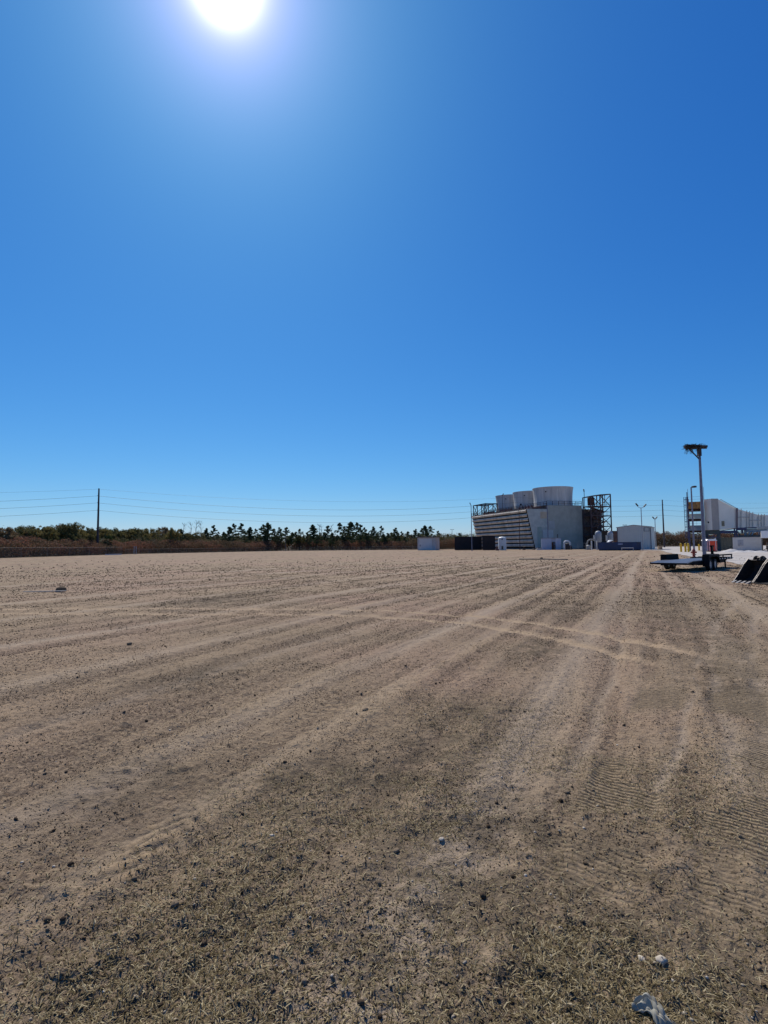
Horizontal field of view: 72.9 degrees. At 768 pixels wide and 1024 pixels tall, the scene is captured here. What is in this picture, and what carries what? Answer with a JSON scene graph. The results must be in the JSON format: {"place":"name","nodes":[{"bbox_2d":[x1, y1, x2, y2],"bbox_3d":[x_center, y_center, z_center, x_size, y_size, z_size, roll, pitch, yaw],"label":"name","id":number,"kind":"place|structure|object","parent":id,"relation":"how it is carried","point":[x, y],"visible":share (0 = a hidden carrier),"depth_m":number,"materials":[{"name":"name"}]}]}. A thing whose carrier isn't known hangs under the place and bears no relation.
{"place":"outdoors","nodes":[
{"label":"outdoors","id":0,"kind":"place"},
{"bbox_2d":[0,544,767,1023],"bbox_3d":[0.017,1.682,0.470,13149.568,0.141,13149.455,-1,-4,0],"label":"ground","id":1,"kind":"structure","parent":0,"point":[282,730],"depth_m":4.04,"materials":[{"name":"soil"}]},
{"bbox_2d":[0,527,22,556],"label":"broadleaf tree","id":2,"kind":"object","parent":1,"relation":"on","point":[7,534],"visible":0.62,"depth_m":122.01,"materials":[{"name":"green plant"}]},
{"bbox_2d":[14,524,33,536],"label":"broadleaf tree","id":3,"kind":"object","parent":1,"relation":"on","point":[30,530],"visible":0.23,"depth_m":130.96,"materials":[{"name":"green plant"}]},
{"bbox_2d":[24,525,59,543],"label":"broadleaf tree","id":4,"kind":"object","parent":1,"relation":"on","point":[39,533],"visible":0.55,"depth_m":133.63,"materials":[{"name":"green plant"}]},
{"bbox_2d":[23,590,66,591],"bbox_3d":[-13.043,3.046,19.997,1.500,0.030,0.120,0,-4,-8],"label":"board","id":5,"kind":"object","parent":1,"relation":"on","point":[45,591],"visible":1,"depth_m":19.95,"materials":[{"name":"grey wood"}]},
{"bbox_2d":[38,525,66,555],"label":"broadleaf tree","id":6,"kind":"object","parent":1,"relation":"on","point":[58,530],"visible":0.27,"depth_m":138.24,"materials":[{"name":"green plant"}]},
{"bbox_2d":[1,547,118,557],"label":"wire fence","id":7,"kind":"object","parent":1,"relation":"on","point":[58,550],"visible":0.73,"depth_m":122.34,"materials":[{"name":"metal"}]},
{"bbox_2d":[56,586,66,591],"bbox_3d":[-12.659,3.014,20.397,0.370,0.200,0.370,1,-4,-22],"label":"clod","id":8,"kind":"object","parent":1,"relation":"on","point":[61,588],"visible":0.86,"depth_m":20.30,"materials":[{"name":"soil"}]},
{"bbox_2d":[51,522,86,545],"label":"broadleaf tree","id":9,"kind":"object","parent":1,"relation":"on","point":[71,534],"visible":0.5,"depth_m":140.68,"materials":[{"name":"green plant"}]},
{"bbox_2d":[73,529,88,554],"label":"broadleaf tree","id":10,"kind":"object","parent":1,"relation":"on","point":[83,534],"visible":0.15,"depth_m":145.94,"materials":[{"name":"green plant"}]},
{"bbox_2d":[76,525,94,541],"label":"broadleaf tree","id":11,"kind":"object","parent":1,"relation":"on","point":[89,531],"visible":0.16,"depth_m":151.91,"materials":[{"name":"green plant"}]},
{"bbox_2d":[83,529,100,554],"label":"broadleaf tree","id":12,"kind":"object","parent":1,"relation":"on","point":[94,537],"visible":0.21,"depth_m":154.05,"materials":[{"name":"green plant"}]},
{"bbox_2d":[96,488,99,554],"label":"utility pole","id":13,"kind":"object","parent":1,"relation":"on","point":[97,537],"visible":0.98,"depth_m":148.03,"materials":[{"name":"brown wood"}]},
{"bbox_2d":[16,496,684,509],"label":"power line wire","id":14,"kind":"object","parent":13,"relation":"attached to","point":[303,509],"visible":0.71,"depth_m":162.05,"materials":[{"name":"metal"}]},
{"bbox_2d":[15,510,704,522],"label":"power line wire","id":15,"kind":"object","parent":13,"relation":"attached to","point":[310,522],"visible":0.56,"depth_m":166.30,"materials":[{"name":"metal"}]},
{"bbox_2d":[0,503,767,515],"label":"power line wire","id":16,"kind":"object","parent":13,"relation":"attached to","point":[263,514],"visible":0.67,"depth_m":158.93,"materials":[{"name":"metal"}]},
{"bbox_2d":[91,527,111,538],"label":"broadleaf tree","id":17,"kind":"object","parent":1,"relation":"on","point":[101,535],"visible":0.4,"depth_m":161.34,"materials":[{"name":"green plant"}]},
{"bbox_2d":[100,535,112,553],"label":"cabbage palm","id":18,"kind":"object","parent":1,"relation":"on","point":[109,538],"visible":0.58,"depth_m":150.43,"materials":[{"name":"green plant"}]},
{"bbox_2d":[105,528,118,542],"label":"broadleaf tree","id":19,"kind":"object","parent":1,"relation":"on","point":[114,536],"visible":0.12,"depth_m":166.98,"materials":[{"name":"green plant"}]},
{"bbox_2d":[110,527,128,542],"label":"broadleaf tree","id":20,"kind":"object","parent":1,"relation":"on","point":[120,534],"visible":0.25,"depth_m":172.01,"materials":[{"name":"green plant"}]},
{"bbox_2d":[122,529,138,540],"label":"broadleaf tree","id":21,"kind":"object","parent":1,"relation":"on","point":[131,532],"visible":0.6,"depth_m":175.97,"materials":[{"name":"green plant"}]},
{"bbox_2d":[121,527,147,551],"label":"broadleaf tree","id":22,"kind":"object","parent":1,"relation":"on","point":[136,530],"visible":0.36,"depth_m":178.55,"materials":[{"name":"green plant"}]},
{"bbox_2d":[139,528,159,541],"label":"broadleaf tree","id":23,"kind":"object","parent":1,"relation":"on","point":[146,531],"visible":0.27,"depth_m":188.73,"materials":[{"name":"green plant"}]},
{"bbox_2d":[155,527,168,537],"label":"broadleaf tree","id":24,"kind":"object","parent":1,"relation":"on","point":[162,529],"visible":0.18,"depth_m":206.84,"materials":[{"name":"green plant"}]},
{"bbox_2d":[163,528,181,545],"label":"broadleaf tree","id":25,"kind":"object","parent":1,"relation":"on","point":[172,534],"visible":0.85,"depth_m":180.43,"materials":[{"name":"green plant"}]},
{"bbox_2d":[171,899,178,907],"bbox_3d":[-0.970,1.816,2.409,0.036,0.022,0.045,-3,-4,28],"label":"clod","id":26,"kind":"object","parent":1,"relation":"on","point":[175,902],"visible":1,"depth_m":2.40,"materials":[{"name":"soil"}]},
{"bbox_2d":[175,529,184,540],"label":"pine tree","id":27,"kind":"object","parent":1,"relation":"on","point":[181,532],"visible":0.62,"depth_m":189.65,"materials":[{"name":"green plant"}]},
{"bbox_2d":[182,532,198,540],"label":"broadleaf tree","id":28,"kind":"object","parent":1,"relation":"on","point":[188,536],"visible":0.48,"depth_m":198.97,"materials":[{"name":"green plant"}]},
{"bbox_2d":[191,531,204,549],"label":"broadleaf tree","id":29,"kind":"object","parent":1,"relation":"on","point":[202,534],"visible":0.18,"depth_m":203.88,"materials":[{"name":"green plant"}]},
{"bbox_2d":[201,528,211,551],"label":"pine tree","id":30,"kind":"object","parent":1,"relation":"on","point":[206,533],"visible":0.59,"depth_m":214.66,"materials":[{"name":"green plant"}]},
{"bbox_2d":[209,525,217,539],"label":"pine tree","id":31,"kind":"object","parent":1,"relation":"on","point":[213,531],"visible":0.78,"depth_m":221.30,"materials":[{"name":"green plant"}]},
{"bbox_2d":[0,536,454,557],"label":"brush","id":32,"kind":"object","parent":1,"relation":"on","point":[36,545],"visible":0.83,"depth_m":171.52,"materials":[{"name":"plant"}]},
{"bbox_2d":[222,527,234,551],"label":"pine tree","id":33,"kind":"object","parent":1,"relation":"on","point":[228,539],"visible":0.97,"depth_m":213.79,"materials":[{"name":"green plant"}]},
{"bbox_2d":[229,523,238,540],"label":"pine tree","id":34,"kind":"object","parent":1,"relation":"on","point":[235,531],"visible":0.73,"depth_m":219.92,"materials":[{"name":"green plant"}]},
{"bbox_2d":[0,525,475,555],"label":"undergrowth","id":35,"kind":"object","parent":1,"relation":"on","point":[449,537],"visible":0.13,"depth_m":213.73,"materials":[{"name":"brown plant"}]},
{"bbox_2d":[237,523,244,549],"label":"pine tree","id":36,"kind":"object","parent":1,"relation":"on","point":[241,529],"visible":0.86,"depth_m":224.81,"materials":[{"name":"green plant"}]},
{"bbox_2d":[240,530,248,542],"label":"pine tree","id":37,"kind":"object","parent":1,"relation":"on","point":[246,533],"visible":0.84,"depth_m":217.88,"materials":[{"name":"green plant"}]},
{"bbox_2d":[245,527,253,539],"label":"pine tree","id":38,"kind":"object","parent":1,"relation":"on","point":[249,530],"visible":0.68,"depth_m":229.42,"materials":[{"name":"green plant"}]},
{"bbox_2d":[251,529,260,541],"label":"pine tree","id":39,"kind":"object","parent":1,"relation":"on","point":[255,532],"visible":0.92,"depth_m":221.71,"materials":[{"name":"green plant"}]},
{"bbox_2d":[259,524,265,539],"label":"pine tree","id":40,"kind":"object","parent":1,"relation":"on","point":[261,528],"visible":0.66,"depth_m":225.90,"materials":[{"name":"green plant"}]},
{"bbox_2d":[261,522,274,550],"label":"pine tree","id":41,"kind":"object","parent":1,"relation":"on","point":[268,526],"visible":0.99,"depth_m":223.18,"materials":[{"name":"green plant"}]},
{"bbox_2d":[125,546,412,553],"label":"wire fence","id":42,"kind":"object","parent":1,"relation":"on","point":[261,550],"visible":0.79,"depth_m":197.54,"materials":[{"name":"metal"}]},
{"bbox_2d":[273,535,280,544],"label":"pine tree","id":43,"kind":"object","parent":1,"relation":"on","point":[278,541],"visible":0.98,"depth_m":225.78,"materials":[{"name":"green plant"}]},
{"bbox_2d":[276,527,283,542],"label":"pine tree","id":44,"kind":"object","parent":1,"relation":"on","point":[280,532],"visible":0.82,"depth_m":229.59,"materials":[{"name":"green plant"}]},
{"bbox_2d":[281,527,291,540],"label":"pine tree","id":45,"kind":"object","parent":1,"relation":"on","point":[285,532],"visible":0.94,"depth_m":223.50,"materials":[{"name":"green plant"}]},
{"bbox_2d":[289,532,296,544],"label":"pine tree","id":46,"kind":"object","parent":1,"relation":"on","point":[291,539],"visible":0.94,"depth_m":225.55,"materials":[{"name":"green plant"}]},
{"bbox_2d":[294,535,304,550],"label":"broadleaf tree","id":47,"kind":"object","parent":1,"relation":"on","point":[300,538],"visible":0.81,"depth_m":230.51,"materials":[{"name":"green plant"}]},
{"bbox_2d":[303,532,310,542],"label":"pine tree","id":48,"kind":"object","parent":1,"relation":"on","point":[306,537],"visible":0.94,"depth_m":229.12,"materials":[{"name":"green plant"}]},
{"bbox_2d":[306,524,318,549],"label":"pine tree","id":49,"kind":"object","parent":1,"relation":"on","point":[313,529],"visible":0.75,"depth_m":235.27,"materials":[{"name":"green plant"}]},
{"bbox_2d":[322,526,331,540],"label":"pine tree","id":50,"kind":"object","parent":1,"relation":"on","point":[327,530],"visible":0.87,"depth_m":235.45,"materials":[{"name":"green plant"}]},
{"bbox_2d":[328,533,335,549],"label":"pine tree","id":51,"kind":"object","parent":1,"relation":"on","point":[333,539],"visible":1,"depth_m":221.38,"materials":[{"name":"green plant"}]},
{"bbox_2d":[334,522,344,538],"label":"pine tree","id":52,"kind":"object","parent":1,"relation":"on","point":[339,524],"visible":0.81,"depth_m":237.90,"materials":[{"name":"green plant"}]},
{"bbox_2d":[340,526,348,540],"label":"pine tree","id":53,"kind":"object","parent":1,"relation":"on","point":[344,531],"visible":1,"depth_m":229.29,"materials":[{"name":"green plant"}]},
{"bbox_2d":[345,521,354,548],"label":"pine tree","id":54,"kind":"object","parent":1,"relation":"on","point":[350,528],"visible":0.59,"depth_m":241.67,"materials":[{"name":"green plant"}]},
{"bbox_2d":[349,533,355,542],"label":"pine tree","id":55,"kind":"object","parent":1,"relation":"on","point":[353,536],"visible":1,"depth_m":223.42,"materials":[{"name":"green plant"}]},
{"bbox_2d":[352,523,361,549],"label":"pine tree","id":56,"kind":"object","parent":1,"relation":"on","point":[356,526],"visible":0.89,"depth_m":239.28,"materials":[{"name":"green plant"}]},
{"bbox_2d":[355,524,363,537],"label":"pine tree","id":57,"kind":"object","parent":1,"relation":"on","point":[360,525],"visible":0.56,"depth_m":243.78,"materials":[{"name":"green plant"}]},
{"bbox_2d":[362,533,369,549],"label":"pine tree","id":58,"kind":"object","parent":1,"relation":"on","point":[365,536],"visible":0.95,"depth_m":225.31,"materials":[{"name":"green plant"}]},
{"bbox_2d":[369,526,378,538],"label":"pine tree","id":59,"kind":"object","parent":1,"relation":"on","point":[373,531],"visible":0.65,"depth_m":245.54,"materials":[{"name":"green plant"}]},
{"bbox_2d":[0,601,762,1023],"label":"pebbles","id":60,"kind":"object","parent":1,"relation":"on","point":[376,861],"visible":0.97,"depth_m":2.69,"materials":[{"name":"stone"}]},
{"bbox_2d":[0,555,766,1022],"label":"soil clods","id":61,"kind":"object","parent":1,"relation":"on","point":[362,1001],"visible":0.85,"depth_m":3.21,"materials":[{"name":"brown soil"}]},
{"bbox_2d":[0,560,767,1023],"bbox_3d":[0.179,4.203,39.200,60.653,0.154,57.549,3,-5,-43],"label":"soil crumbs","id":62,"kind":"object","parent":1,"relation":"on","point":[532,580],"visible":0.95,"depth_m":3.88,"materials":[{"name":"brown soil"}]},
{"bbox_2d":[391,528,398,549],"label":"pine tree","id":63,"kind":"object","parent":1,"relation":"on","point":[395,533],"visible":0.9,"depth_m":235.71,"materials":[{"name":"green plant"}]},
{"bbox_2d":[420,525,429,536],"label":"pine tree","id":64,"kind":"object","parent":1,"relation":"on","point":[425,530],"visible":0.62,"depth_m":251.44,"materials":[{"name":"green plant"}]},
{"bbox_2d":[416,537,440,549],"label":"garden shed","id":65,"kind":"structure","parent":1,"relation":"on","point":[428,543],"depth_m":183.29,"materials":[{"name":"metal"}]},
{"bbox_2d":[419,539,431,549],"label":"door","id":66,"kind":"structure","parent":65,"relation":"in","point":[424,544],"depth_m":183.35,"materials":[{"name":"metal"}]},
{"bbox_2d":[428,526,435,535],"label":"pine tree","id":67,"kind":"object","parent":1,"relation":"on","point":[430,529],"visible":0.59,"depth_m":252.03,"materials":[{"name":"green plant"}]},
{"bbox_2d":[196,532,712,548],"bbox_3d":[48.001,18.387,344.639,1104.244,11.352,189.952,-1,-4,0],"label":"distant wood","id":68,"kind":"object","parent":1,"relation":"on","point":[475,533],"visible":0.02,"depth_m":353.35,"materials":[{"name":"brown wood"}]},
{"bbox_2d":[455,537,481,549],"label":"shipping container","id":69,"kind":"object","parent":1,"relation":"on","point":[462,543],"visible":0.95,"depth_m":171.03,"materials":[{"name":"black metal"}]},
{"bbox_2d":[470,503,472,550],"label":"lamp post","id":70,"kind":"object","parent":1,"relation":"on","point":[471,528],"visible":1,"depth_m":149.88,"materials":[{"name":"metal"}]},
{"bbox_2d":[482,535,494,549],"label":"shipping container","id":71,"kind":"object","parent":1,"relation":"on","point":[488,542],"visible":0.94,"depth_m":164.31,"materials":[{"name":"black metal"}]},
{"bbox_2d":[498,536,505,549],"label":"storage tank","id":72,"kind":"object","parent":1,"relation":"on","point":[501,542],"visible":0.91,"depth_m":153.70,"materials":[{"name":"paint"}]},
{"bbox_2d":[546,503,548,537],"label":"lamp post","id":73,"kind":"object","parent":1,"relation":"on","point":[547,520],"visible":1,"depth_m":160.00,"materials":[{"name":"metal"}]},
{"bbox_2d":[541,534,560,549],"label":"block hut","id":74,"kind":"object","parent":1,"relation":"on","point":[550,543],"visible":0.98,"depth_m":159.04,"materials":[{"name":"paint"}]},
{"bbox_2d":[563,540,571,549],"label":"arched pipe","id":75,"kind":"object","parent":1,"relation":"on","point":[567,546],"visible":1,"depth_m":155.49,"materials":[{"name":"metal"}]},
{"bbox_2d":[585,539,594,549],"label":"valve set","id":76,"kind":"object","parent":1,"relation":"on","point":[588,547],"visible":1,"depth_m":146.98,"materials":[{"name":"metal"}]},
{"bbox_2d":[593,531,601,548],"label":"filter vessel","id":77,"kind":"object","parent":1,"relation":"on","point":[597,536],"visible":0.81,"depth_m":157.13,"materials":[{"name":"metal"}]},
{"bbox_2d":[598,542,640,549],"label":"blue dumpster","id":78,"kind":"object","parent":1,"relation":"on","point":[618,545],"visible":0.97,"depth_m":125.65,"materials":[{"name":"paint"}]},
{"bbox_2d":[635,503,646,549],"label":"lamp post","id":79,"kind":"object","parent":1,"relation":"on","point":[641,523],"visible":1,"depth_m":121.99,"materials":[{"name":"metal"}]},
{"bbox_2d":[632,992,675,1023],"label":"rag","id":80,"kind":"object","parent":1,"relation":"on","point":[654,1008],"visible":1,"depth_m":1.78,"materials":[{"name":"fabric"}]},
{"bbox_2d":[655,955,667,965],"bbox_3d":[1.077,1.738,2.018,0.050,0.025,0.038,2,-5,-36],"label":"stone","id":81,"kind":"object","parent":1,"relation":"on","point":[659,959],"visible":0.99,"depth_m":2.01,"materials":[{"name":"stone"}]},
{"bbox_2d":[650,545,732,570],"bbox_3d":[19.695,2.870,32.918,9.290,1.485,2.690,3,-5,-42],"label":"flat trailer","id":82,"kind":"object","parent":1,"relation":"on","point":[707,561],"visible":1,"depth_m":31.52,"materials":[{"name":"black paint"}]},
{"bbox_2d":[684,445,707,554],"bbox_3d":[30.319,-0.923,50.147,2.120,11.080,0.400,-1,-4,0],"label":"floodlight pole","id":83,"kind":"object","parent":1,"relation":"on","point":[699,453],"visible":0.93,"depth_m":50.08,"materials":[{"name":"metal"}]},
{"bbox_2d":[681,444,705,453],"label":"floodlights","id":84,"kind":"object","parent":83,"relation":"hanging from","point":[693,446],"visible":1,"depth_m":50.16,"materials":[{"name":"metal"}]},
{"bbox_2d":[655,531,767,546],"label":"brush","id":85,"kind":"object","parent":1,"relation":"on","point":[677,539],"visible":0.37,"depth_m":261.68,"materials":[{"name":"brown plant"}]},
{"bbox_2d":[732,556,767,583],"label":"excavator bucket","id":86,"kind":"object","parent":1,"relation":"on","point":[749,571],"visible":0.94,"depth_m":21.68,"materials":[{"name":"metal"}]},
{"bbox_2d":[753,561,767,584],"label":"excavator bucket","id":87,"kind":"object","parent":1,"relation":"on","point":[762,577],"visible":1,"depth_m":20.72,"materials":[{"name":"metal"}]},
{"bbox_2d":[757,526,767,551],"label":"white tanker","id":88,"kind":"object","parent":1,"relation":"on","point":[764,534],"visible":0.93,"depth_m":89.67,"materials":[{"name":"metal"}]},
{"bbox_2d":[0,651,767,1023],"bbox_3d":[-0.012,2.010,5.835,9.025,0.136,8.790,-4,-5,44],"label":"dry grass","id":89,"kind":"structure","parent":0,"point":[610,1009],"depth_m":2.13,"materials":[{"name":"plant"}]},
{"bbox_2d":[0,0,767,545],"label":"sky","id":90,"kind":"structure","parent":0,"point":[368,257],"materials":[{"name":"blue"}]},
{"bbox_2d":[519,559,567,559],"bbox_3d":[17.106,5.075,55.939,5.349,0.110,0.180,-3,-5,37],"label":"long pipe","id":91,"kind":"object","parent":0,"point":[543,559],"visible":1,"depth_m":55.92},
{"bbox_2d":[652,546,767,564],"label":"gravel lot","id":92,"kind":"structure","parent":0,"point":[737,556],"depth_m":77.01,"materials":[{"name":"white gravel"}]},
{"bbox_2d":[472,486,601,548],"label":"cooling tower","id":93,"kind":"structure","parent":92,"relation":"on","point":[565,518],"depth_m":179.99,"materials":[{"name":"white metal"}]},
{"bbox_2d":[582,494,611,548],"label":"stair tower","id":94,"kind":"structure","parent":92,"relation":"on","point":[590,502],"depth_m":177.63,"materials":[{"name":"grey metal"}]},
{"bbox_2d":[595,531,616,541],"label":"shelter","id":95,"kind":"object","parent":92,"relation":"on","point":[604,533],"visible":0.33,"depth_m":172.01,"materials":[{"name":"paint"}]},
{"bbox_2d":[606,531,612,540],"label":"filter vessel","id":96,"kind":"object","parent":92,"relation":"on","point":[609,535],"visible":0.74,"depth_m":159.19,"materials":[{"name":"metal"}]},
{"bbox_2d":[616,525,654,549],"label":"metal building","id":97,"kind":"structure","parent":92,"relation":"on","point":[630,533],"depth_m":137.74,"materials":[{"name":"metal"}]},
{"bbox_2d":[662,500,664,546],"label":"utility pole","id":98,"kind":"object","parent":92,"relation":"on","point":[663,526],"visible":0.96,"depth_m":206.73,"materials":[{"name":"brown wood"}]},
{"bbox_2d":[690,486,696,554],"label":"lamp post","id":99,"kind":"object","parent":92,"relation":"on","point":[691,487],"visible":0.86,"depth_m":71.00,"materials":[{"name":"metal"}]},
{"bbox_2d":[701,539,709,551],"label":"portable toilet","id":100,"kind":"object","parent":92,"relation":"on","point":[707,545],"visible":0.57,"depth_m":95.16,"materials":[{"name":"white plastic"}]},
{"bbox_2d":[708,537,732,549],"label":"shipping container","id":101,"kind":"object","parent":92,"relation":"on","point":[726,543],"visible":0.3,"depth_m":110.02,"materials":[{"name":"metal"}]},
{"bbox_2d":[721,549,738,551],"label":"gravel heap","id":102,"kind":"object","parent":92,"relation":"on","point":[731,550],"visible":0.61,"depth_m":87.04,"materials":[{"name":"gravel"}]},
{"bbox_2d":[732,537,761,550],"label":"site trailer","id":103,"kind":"object","parent":92,"relation":"on","point":[747,543],"visible":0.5,"depth_m":94.53,"materials":[{"name":"paint"}]},
{"bbox_2d":[709,538,716,551],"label":"portable toilet","id":104,"kind":"object","parent":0,"point":[713,542],"visible":0.94,"depth_m":93.27,"materials":[{"name":"red plastic"}]},
{"bbox_2d":[683,487,767,550],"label":"filter house","id":105,"kind":"structure","parent":0,"point":[720,516],"depth_m":102.62,"materials":[{"name":"white metal"}]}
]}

